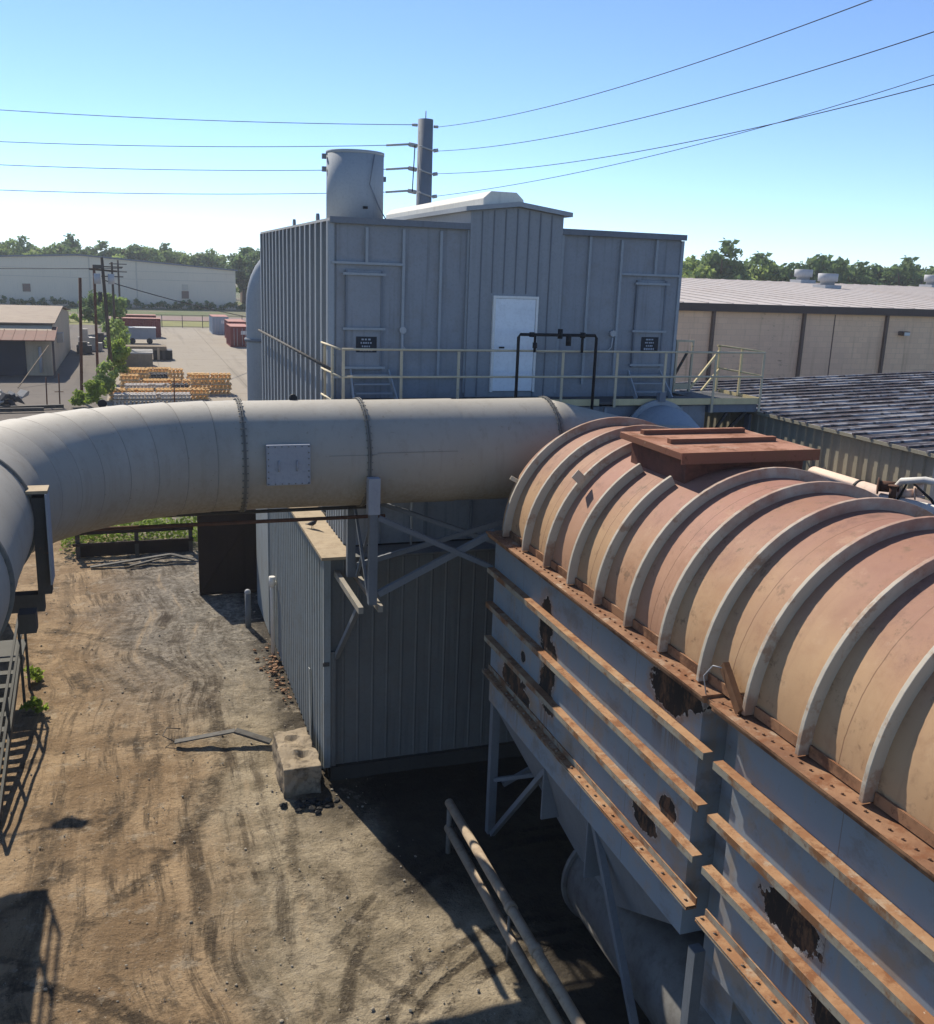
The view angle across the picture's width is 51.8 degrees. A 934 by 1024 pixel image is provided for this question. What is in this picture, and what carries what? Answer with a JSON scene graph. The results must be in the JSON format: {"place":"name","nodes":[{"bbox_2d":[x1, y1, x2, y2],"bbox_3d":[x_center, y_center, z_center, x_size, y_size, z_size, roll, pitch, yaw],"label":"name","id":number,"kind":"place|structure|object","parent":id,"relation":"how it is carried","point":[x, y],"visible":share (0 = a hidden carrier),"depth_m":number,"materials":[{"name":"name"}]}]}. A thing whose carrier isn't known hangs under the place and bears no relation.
{"place":"outdoors","nodes":[
{"label":"outdoors","id":0,"kind":"place"},
{"bbox_2d":[0,324,109,420],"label":"asphalt yard","id":1,"kind":"structure","parent":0,"point":[68,371],"depth_m":83.00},
{"bbox_2d":[0,407,43,411],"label":"scrap girder","id":2,"kind":"object","parent":1,"relation":"on","point":[21,409],"visible":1,"depth_m":66.72,"materials":[{"name":"metal"}]},
{"bbox_2d":[0,404,63,408],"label":"scrap girder","id":3,"kind":"object","parent":1,"relation":"on","point":[49,406],"visible":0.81,"depth_m":68.20,"materials":[{"name":"metal"}]},
{"bbox_2d":[0,305,70,387],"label":"tan shed","id":4,"kind":"structure","parent":1,"relation":"on","point":[34,340],"depth_m":87.47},
{"bbox_2d":[0,341,26,375],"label":"doorway","id":5,"kind":"structure","parent":4,"relation":"in","point":[12,353],"depth_m":86.35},
{"bbox_2d":[68,389,85,405],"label":"fence bush","id":6,"kind":"object","parent":1,"relation":"on","point":[78,399],"visible":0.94,"depth_m":69.69,"materials":[{"name":"green plant"}]},
{"bbox_2d":[78,278,82,390],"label":"rusty post","id":7,"kind":"object","parent":1,"relation":"on","point":[80,331],"visible":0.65,"depth_m":71.26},
{"bbox_2d":[77,290,104,324],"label":"fence bush","id":8,"kind":"object","parent":1,"relation":"on","point":[87,312],"visible":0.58,"depth_m":137.22,"materials":[{"name":"green plant"}]},
{"bbox_2d":[82,379,106,404],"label":"fence bush","id":9,"kind":"object","parent":1,"relation":"on","point":[95,390],"visible":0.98,"depth_m":68.44,"materials":[{"name":"green plant"}]},
{"bbox_2d":[92,265,98,374],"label":"rusty post","id":10,"kind":"object","parent":1,"relation":"on","point":[95,321],"visible":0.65,"depth_m":81.13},
{"bbox_2d":[93,292,128,331],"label":"fence bush","id":11,"kind":"object","parent":1,"relation":"on","point":[120,306],"visible":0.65,"depth_m":124.93,"materials":[{"name":"green plant"}]},
{"bbox_2d":[106,338,131,373],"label":"fence bush","id":12,"kind":"object","parent":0,"point":[121,353],"visible":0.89,"depth_m":83.65,"materials":[{"name":"green plant"}]},
{"bbox_2d":[69,319,208,326],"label":"grass strip","id":13,"kind":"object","parent":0,"point":[179,323],"depth_m":166.61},
{"bbox_2d":[64,284,245,327],"bbox_3d":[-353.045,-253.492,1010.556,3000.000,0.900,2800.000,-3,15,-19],"label":"ground","id":14,"kind":"structure","parent":0,"point":[165,312],"depth_m":208.19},
{"bbox_2d":[0,237,26,254],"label":"broadleaf tree","id":15,"kind":"object","parent":14,"relation":"on","point":[13,250],"visible":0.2,"depth_m":266.55,"materials":[{"name":"green plant"}]},
{"bbox_2d":[14,235,36,252],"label":"broadleaf tree","id":16,"kind":"object","parent":14,"relation":"on","point":[22,242],"visible":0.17,"depth_m":276.77,"materials":[{"name":"green plant"}]},
{"bbox_2d":[40,244,75,253],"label":"broadleaf tree","id":17,"kind":"object","parent":14,"relation":"on","point":[63,249],"visible":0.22,"depth_m":274.20,"materials":[{"name":"green plant"}]},
{"bbox_2d":[58,232,82,249],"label":"broadleaf tree","id":18,"kind":"object","parent":14,"relation":"on","point":[70,241],"visible":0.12,"depth_m":283.22,"materials":[{"name":"green plant"}]},
{"bbox_2d":[93,240,120,256],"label":"broadleaf tree","id":19,"kind":"object","parent":14,"relation":"on","point":[109,252],"visible":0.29,"depth_m":280.84,"materials":[{"name":"green plant"}]},
{"bbox_2d":[0,254,237,309],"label":"warehouse","id":20,"kind":"structure","parent":14,"relation":"on","point":[193,283],"depth_m":218.08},
{"bbox_2d":[0,295,245,309],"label":"hedge","id":21,"kind":"object","parent":14,"relation":"on","point":[137,302],"visible":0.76,"depth_m":219.07,"materials":[{"name":"green plant"}]},
{"bbox_2d":[122,243,147,260],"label":"broadleaf tree","id":22,"kind":"object","parent":14,"relation":"on","point":[132,251],"visible":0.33,"depth_m":281.44,"materials":[{"name":"green plant"}]},
{"bbox_2d":[138,246,172,262],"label":"broadleaf tree","id":23,"kind":"object","parent":14,"relation":"on","point":[152,254],"visible":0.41,"depth_m":280.65,"materials":[{"name":"green plant"}]},
{"bbox_2d":[157,242,180,263],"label":"broadleaf tree","id":24,"kind":"object","parent":14,"relation":"on","point":[175,259],"visible":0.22,"depth_m":286.20,"materials":[{"name":"green plant"}]},
{"bbox_2d":[179,252,210,265],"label":"broadleaf tree","id":25,"kind":"object","parent":14,"relation":"on","point":[191,259],"visible":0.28,"depth_m":284.06,"materials":[{"name":"green plant"}]},
{"bbox_2d":[190,252,222,267],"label":"broadleaf tree","id":26,"kind":"object","parent":14,"relation":"on","point":[211,259],"visible":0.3,"depth_m":283.45,"materials":[{"name":"green plant"}]},
{"bbox_2d":[227,246,252,305],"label":"broadleaf tree","id":27,"kind":"object","parent":14,"relation":"on","point":[236,261],"visible":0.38,"depth_m":245.53,"materials":[{"name":"green plant"}]},
{"bbox_2d":[239,251,259,282],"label":"broadleaf tree","id":28,"kind":"object","parent":14,"relation":"on","point":[253,259],"visible":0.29,"depth_m":241.34,"materials":[{"name":"green plant"}]},
{"bbox_2d":[682,255,715,278],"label":"broadleaf tree","id":29,"kind":"object","parent":14,"relation":"on","point":[689,266],"visible":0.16,"depth_m":177.81,"materials":[{"name":"green plant"}]},
{"bbox_2d":[694,238,752,279],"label":"broadleaf tree","id":30,"kind":"object","parent":14,"relation":"on","point":[728,268],"visible":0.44,"depth_m":178.17,"materials":[{"name":"green plant"}]},
{"bbox_2d":[743,251,775,277],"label":"broadleaf tree","id":31,"kind":"object","parent":14,"relation":"on","point":[761,259],"visible":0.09,"depth_m":185.26,"materials":[{"name":"green plant"}]},
{"bbox_2d":[750,260,788,281],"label":"broadleaf tree","id":32,"kind":"object","parent":14,"relation":"on","point":[766,269],"visible":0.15,"depth_m":183.21,"materials":[{"name":"green plant"}]},
{"bbox_2d":[770,263,813,281],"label":"broadleaf tree","id":33,"kind":"object","parent":14,"relation":"on","point":[788,270],"visible":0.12,"depth_m":182.84,"materials":[{"name":"green plant"}]},
{"bbox_2d":[675,278,933,381],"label":"block warehouse","id":34,"kind":"structure","parent":14,"relation":"on","point":[793,329],"depth_m":71.80,"materials":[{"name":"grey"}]},
{"bbox_2d":[790,269,815,282],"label":"roof vent","id":35,"kind":"object","parent":34,"relation":"on","point":[802,275],"visible":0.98,"depth_m":108.77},
{"bbox_2d":[813,273,841,288],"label":"roof vent","id":36,"kind":"object","parent":34,"relation":"on","point":[827,280],"visible":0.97,"depth_m":98.84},
{"bbox_2d":[799,254,852,283],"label":"broadleaf tree","id":37,"kind":"object","parent":14,"relation":"on","point":[817,264],"visible":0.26,"depth_m":184.77,"materials":[{"name":"green plant"}]},
{"bbox_2d":[842,260,881,284],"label":"broadleaf tree","id":38,"kind":"object","parent":14,"relation":"on","point":[861,273],"visible":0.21,"depth_m":192.25,"materials":[{"name":"green plant"}]},
{"bbox_2d":[843,263,890,284],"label":"broadleaf tree","id":39,"kind":"object","parent":14,"relation":"on","point":[876,271],"visible":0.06,"depth_m":201.09,"materials":[{"name":"green plant"}]},
{"bbox_2d":[876,255,923,286],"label":"broadleaf tree","id":40,"kind":"object","parent":14,"relation":"on","point":[901,274],"visible":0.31,"depth_m":196.20,"materials":[{"name":"green plant"}]},
{"bbox_2d":[69,314,245,321],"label":"rail ballast","id":41,"kind":"structure","parent":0,"point":[179,318],"depth_m":184.72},
{"bbox_2d":[106,327,247,406],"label":"concrete lot","id":42,"kind":"structure","parent":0,"point":[200,350],"depth_m":111.31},
{"bbox_2d":[89,257,116,396],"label":"utility pole","id":43,"kind":"object","parent":42,"relation":"on","point":[97,280],"visible":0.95,"depth_m":73.32,"materials":[{"name":"brown wood"}]},
{"bbox_2d":[92,360,119,395],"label":"fence bush","id":44,"kind":"object","parent":42,"relation":"on","point":[108,381],"visible":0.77,"depth_m":73.00,"materials":[{"name":"green plant"}]},
{"bbox_2d":[103,318,130,365],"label":"fence bush","id":45,"kind":"object","parent":42,"relation":"on","point":[116,330],"visible":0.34,"depth_m":95.25,"materials":[{"name":"green plant"}]},
{"bbox_2d":[119,374,139,387],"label":"casting stack","id":46,"kind":"object","parent":42,"relation":"on","point":[127,378],"visible":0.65,"depth_m":79.88,"materials":[{"name":"orange"}]},
{"bbox_2d":[109,388,153,400],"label":"casting stack","id":47,"kind":"object","parent":42,"relation":"on","point":[117,390],"visible":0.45,"depth_m":74.49,"materials":[{"name":"orange"}]},
{"bbox_2d":[120,368,148,382],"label":"casting stack","id":48,"kind":"object","parent":42,"relation":"on","point":[142,371],"visible":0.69,"depth_m":84.51,"materials":[{"name":"orange"}]},
{"bbox_2d":[123,349,152,366],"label":"sheet stack","id":49,"kind":"object","parent":42,"relation":"on","point":[140,358],"visible":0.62,"depth_m":97.88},
{"bbox_2d":[117,317,160,337],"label":"shipping container","id":50,"kind":"object","parent":42,"relation":"on","point":[142,322],"visible":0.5,"depth_m":135.29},
{"bbox_2d":[126,326,155,343],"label":"box trailer","id":51,"kind":"object","parent":42,"relation":"on","point":[148,334],"visible":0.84,"depth_m":124.45,"materials":[{"name":"white paint"}]},
{"bbox_2d":[124,383,169,392],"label":"casting stack","id":52,"kind":"object","parent":42,"relation":"on","point":[143,385],"visible":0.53,"depth_m":77.98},
{"bbox_2d":[126,345,172,360],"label":"lumber stack","id":53,"kind":"object","parent":42,"relation":"on","point":[162,352],"visible":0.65,"depth_m":104.97,"materials":[{"name":"wood"}]},
{"bbox_2d":[112,392,190,405],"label":"casting stack","id":54,"kind":"object","parent":42,"relation":"on","point":[146,397],"visible":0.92,"depth_m":72.36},
{"bbox_2d":[143,379,180,386],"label":"casting stack","id":55,"kind":"object","parent":42,"relation":"on","point":[170,381],"visible":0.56,"depth_m":81.13,"materials":[{"name":"orange"}]},
{"bbox_2d":[167,368,184,382],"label":"casting stack","id":56,"kind":"object","parent":42,"relation":"on","point":[174,372],"visible":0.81,"depth_m":85.58,"materials":[{"name":"orange"}]},
{"bbox_2d":[189,373,210,394],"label":"casting stack","id":57,"kind":"object","parent":42,"relation":"on","point":[197,383],"visible":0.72,"depth_m":78.87,"materials":[{"name":"orange"}]},
{"bbox_2d":[191,388,209,399],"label":"casting stack","id":58,"kind":"object","parent":42,"relation":"on","point":[198,394],"visible":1,"depth_m":76.03,"materials":[{"name":"orange"}]},
{"bbox_2d":[209,314,228,333],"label":"shipping container","id":59,"kind":"object","parent":42,"relation":"on","point":[216,324],"visible":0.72,"depth_m":146.87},
{"bbox_2d":[209,373,231,394],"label":"casting stack","id":60,"kind":"object","parent":42,"relation":"on","point":[219,386],"visible":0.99,"depth_m":79.45,"materials":[{"name":"orange"}]},
{"bbox_2d":[226,324,246,346],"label":"shipping container","id":61,"kind":"object","parent":42,"relation":"on","point":[235,335],"visible":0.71,"depth_m":125.34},
{"bbox_2d":[385,111,438,204],"bbox_3d":[-3.377,-12.971,55.445,3.007,19.100,1.000,-3,15,-19],"label":"steel pole","id":62,"kind":"object","parent":42,"relation":"on","point":[423,169],"visible":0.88,"depth_m":53.65,"materials":[{"name":"metal"}]},
{"bbox_2d":[5,190,325,193],"bbox_3d":[-20.694,-18.104,53.689,32.360,0.657,0.036,2,14,1],"label":"power line","id":63,"kind":"object","parent":62,"relation":"attached to","point":[148,193],"visible":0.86,"depth_m":53.72,"materials":[{"name":"metal"}]},
{"bbox_2d":[0,141,385,146],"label":"power line","id":64,"kind":"object","parent":62,"relation":"attached to","point":[202,146],"visible":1,"depth_m":53.06,"materials":[{"name":"metal"}]},
{"bbox_2d":[0,164,385,170],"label":"power line","id":65,"kind":"object","parent":62,"relation":"attached to","point":[176,169],"visible":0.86,"depth_m":53.39,"materials":[{"name":"metal"}]},
{"bbox_2d":[4,110,411,124],"bbox_3d":[-19.992,-22.075,52.949,33.950,0.598,0.036,2,14,-1],"label":"power line","id":66,"kind":"object","parent":62,"relation":"attached to","point":[213,120],"visible":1,"depth_m":53.09,"materials":[{"name":"metal"}]},
{"bbox_2d":[440,0,871,126],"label":"power line","id":67,"kind":"object","parent":62,"relation":"attached to","point":[681,67],"visible":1,"depth_m":32.22,"materials":[{"name":"metal"}]},
{"bbox_2d":[438,84,933,173],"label":"power line","id":68,"kind":"object","parent":62,"relation":"attached to","point":[709,137],"visible":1,"depth_m":34.97,"materials":[{"name":"metal"}]},
{"bbox_2d":[440,75,933,195],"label":"power line","id":69,"kind":"object","parent":62,"relation":"attached to","point":[700,143],"visible":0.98,"depth_m":43.39,"materials":[{"name":"metal"}]},
{"bbox_2d":[443,31,933,150],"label":"power line","id":70,"kind":"object","parent":62,"relation":"attached to","point":[715,98],"visible":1,"depth_m":32.12,"materials":[{"name":"metal"}]},
{"bbox_2d":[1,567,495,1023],"bbox_3d":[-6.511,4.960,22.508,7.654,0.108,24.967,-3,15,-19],"label":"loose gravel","id":71,"kind":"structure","parent":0,"point":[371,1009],"depth_m":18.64,"materials":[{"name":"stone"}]},
{"bbox_2d":[0,516,650,1023],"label":"yard dirt","id":72,"kind":"structure","parent":0,"point":[158,888],"depth_m":17.57,"materials":[{"name":"soil"}]},
{"bbox_2d":[0,617,30,825],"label":"steel stair","id":73,"kind":"object","parent":72,"relation":"on","point":[13,650],"visible":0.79,"depth_m":21.36,"materials":[{"name":"metal"}]},
{"bbox_2d":[19,695,48,713],"bbox_3d":[-10.177,4.530,22.632,0.622,0.413,0.515,13,18,38],"label":"weed clump","id":74,"kind":"object","parent":72,"relation":"on","point":[33,702],"visible":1,"depth_m":22.60,"materials":[{"name":"green plant"}]},
{"bbox_2d":[23,665,44,681],"bbox_3d":[-10.961,4.143,24.348,0.551,0.535,0.584,-3,15,-19],"label":"weed clump","id":75,"kind":"object","parent":72,"relation":"on","point":[35,675],"visible":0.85,"depth_m":24.33,"materials":[{"name":"green plant"}]},
{"bbox_2d":[59,516,197,553],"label":"weeds","id":76,"kind":"object","parent":72,"relation":"on","point":[142,522],"visible":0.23,"depth_m":36.21,"materials":[{"name":"green plant"}]},
{"bbox_2d":[73,527,193,558],"bbox_3d":[-12.131,1.098,35.093,4.150,1.040,0.320,-3,15,-19],"label":"dark rail barrier","id":77,"kind":"object","parent":72,"relation":"on","point":[136,546],"visible":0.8,"depth_m":35.11,"materials":[{"name":"metal"}]},
{"bbox_2d":[90,553,194,567],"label":"fallen metal trim","id":78,"kind":"structure","parent":72,"relation":"on","point":[161,556],"depth_m":34.11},
{"bbox_2d":[162,727,271,744],"bbox_3d":[-5.616,5.043,21.549,2.415,0.249,0.566,3,14,4],"label":"bent metal strip","id":79,"kind":"object","parent":72,"relation":"on","point":[252,736],"visible":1,"depth_m":21.57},
{"bbox_2d":[197,509,256,594],"bbox_3d":[-7.753,1.298,31.210,1.860,2.800,0.160,-3,15,-19],"label":"rusty steel panel","id":80,"kind":"object","parent":72,"relation":"on","point":[227,558],"visible":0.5,"depth_m":31.21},
{"bbox_2d":[244,589,250,627],"bbox_3d":[-6.489,2.908,28.505,0.181,1.315,0.190,-3,15,-19],"label":"steel bollard","id":81,"kind":"object","parent":72,"relation":"on","point":[247,592],"visible":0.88,"depth_m":28.43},
{"bbox_2d":[244,260,261,400],"bbox_3d":[-7.069,-3.731,34.311,1.609,11.142,1.240,-3,15,-19],"label":"downcomer duct","id":82,"kind":"object","parent":72,"relation":"on","point":[253,339],"visible":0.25,"depth_m":33.18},
{"bbox_2d":[253,644,291,706],"bbox_3d":[-5.062,4.234,25.438,0.836,0.174,4.218,-3,15,-19],"label":"rubble pile","id":83,"kind":"object","parent":72,"relation":"on","point":[275,666],"visible":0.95,"depth_m":25.52,"materials":[{"name":"brown stone"}]},
{"bbox_2d":[272,727,321,798],"bbox_3d":[-3.632,5.309,20.425,0.899,0.764,1.860,-3,15,-19],"label":"concrete block","id":84,"kind":"object","parent":72,"relation":"on","point":[295,756],"depth_m":19.81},
{"bbox_2d":[279,797,342,814],"bbox_3d":[-3.111,5.888,19.232,1.221,0.155,0.616,-3,15,-19],"label":"soot rubble","id":85,"kind":"object","parent":72,"relation":"on","point":[301,805],"visible":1,"depth_m":19.25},
{"bbox_2d":[0,394,693,636],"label":"elbow duct","id":86,"kind":"object","parent":72,"relation":"on","point":[67,474],"visible":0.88,"depth_m":16.27,"materials":[{"name":"metal"}]},
{"bbox_2d":[90,514,384,531],"bbox_3d":[-4.330,0.200,17.091,5.900,0.070,0.070,-3,15,-19],"label":"service pipe","id":87,"kind":"object","parent":86,"relation":"attached to","point":[231,522],"visible":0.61,"depth_m":17.12,"materials":[{"name":"metal"}]},
{"bbox_2d":[161,504,380,517],"bbox_3d":[-4.439,0.019,17.387,5.900,0.070,0.070,-3,15,-19],"label":"service pipe","id":88,"kind":"object","parent":86,"relation":"attached to","point":[277,510],"visible":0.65,"depth_m":17.66,"materials":[{"name":"metal"}]},
{"bbox_2d":[256,506,521,780],"bbox_3d":[-0.706,1.787,26.142,8.600,5.040,11.400,-3,15,-19],"label":"corrugated annex","id":89,"kind":"object","parent":72,"relation":"on","point":[402,683],"visible":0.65,"depth_m":20.45,"materials":[{"name":"metal"}]},
{"bbox_2d":[269,576,276,654],"bbox_3d":[-5.321,2.856,26.435,0.172,2.300,0.265,6,15,16],"label":"white wall pipe","id":90,"kind":"object","parent":89,"relation":"attached to","point":[272,582],"depth_m":26.31,"materials":[{"name":"metal"}]},
{"bbox_2d":[334,477,502,659],"bbox_3d":[-0.058,1.204,18.592,4.906,4.232,2.302,0,14,-10],"label":"duct support frame","id":91,"kind":"object","parent":89,"relation":"attached to","point":[367,584],"visible":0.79,"depth_m":17.39,"materials":[{"name":"metal"}]},
{"bbox_2d":[258,191,705,544],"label":"baghouse building","id":92,"kind":"structure","parent":89,"relation":"on","point":[495,270],"depth_m":21.91,"materials":[{"name":"paint"}]},
{"bbox_2d":[322,149,385,218],"bbox_3d":[-2.828,-8.085,24.148,1.620,1.780,1.506,-3,15,-19],"label":"exhaust stack","id":93,"kind":"object","parent":92,"relation":"on","point":[355,179],"visible":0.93,"depth_m":23.59,"materials":[{"name":"grey metal"}]},
{"bbox_2d":[489,295,538,391],"bbox_3d":[1.087,-3.840,22.068,1.100,2.170,0.148,-3,15,-19],"label":"door","id":94,"kind":"structure","parent":92,"relation":"in","point":[511,317],"depth_m":22.05,"materials":[{"name":"paint"}]},
{"bbox_2d":[321,340,765,427],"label":"access walkway","id":95,"kind":"structure","parent":92,"relation":"attached to","point":[720,400],"depth_m":22.56,"materials":[{"name":"yellow paint"}]},
{"bbox_2d":[349,369,397,398],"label":"hatch steps","id":96,"kind":"structure","parent":95,"relation":"on","point":[391,384],"depth_m":21.00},
{"bbox_2d":[626,370,672,398],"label":"hatch steps","id":97,"kind":"structure","parent":95,"relation":"on","point":[667,391],"depth_m":23.16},
{"bbox_2d":[514,329,597,409],"bbox_3d":[1.962,-2.677,21.442,1.937,2.760,0.119,-3,15,-19],"label":"black pipe loop","id":98,"kind":"object","parent":92,"relation":"attached to","point":[561,335],"visible":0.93,"depth_m":21.15,"materials":[{"name":"paint"}]},
{"bbox_2d":[444,798,585,1023],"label":"pipe barrier","id":99,"kind":"object","parent":72,"relation":"on","point":[539,957],"visible":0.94,"depth_m":14.78,"materials":[{"name":"metal"}]},
{"bbox_2d":[561,849,715,1023],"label":"dust drum","id":100,"kind":"object","parent":72,"relation":"on","point":[656,950],"visible":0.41,"depth_m":13.65,"materials":[{"name":"metal"}]},
{"bbox_2d":[630,392,699,427],"bbox_3d":[4.645,1.305,22.426,1.720,7.950,2.411,-3,15,-19],"label":"inlet elbow","id":101,"kind":"object","parent":72,"relation":"on","point":[660,409],"visible":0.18,"depth_m":21.84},
{"bbox_2d":[482,417,933,1023],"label":"dust collector","id":102,"kind":"object","parent":72,"relation":"on","point":[774,841],"visible":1,"depth_m":11.28,"materials":[{"name":"paint"}]},
{"bbox_2d":[720,662,742,714],"bbox_3d":[2.895,1.923,10.494,0.070,0.454,0.528,-1,14,-12],"label":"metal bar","id":103,"kind":"object","parent":102,"relation":"on","point":[732,687],"visible":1,"depth_m":10.46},
{"bbox_2d":[808,467,931,503],"bbox_3d":[8.204,2.706,20.060,0.419,6.629,4.200,-3,15,-19],"label":"pale bent pipe","id":104,"kind":"object","parent":72,"relation":"on","point":[841,478],"visible":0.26,"depth_m":20.03,"materials":[{"name":"metal"}]},
{"bbox_2d":[876,477,933,513],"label":"valve assembly","id":105,"kind":"object","parent":72,"relation":"on","point":[894,490],"visible":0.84,"depth_m":16.64,"materials":[{"name":"white paint"}]},
{"bbox_2d":[0,0,933,270],"label":"sky","id":106,"kind":"structure","parent":0,"point":[854,183],"materials":[{"name":"blue"}]},
{"bbox_2d":[675,371,933,500],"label":"corrugated shed","id":107,"kind":"structure","parent":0,"point":[870,428],"depth_m":23.00,"materials":[{"name":"metal"}]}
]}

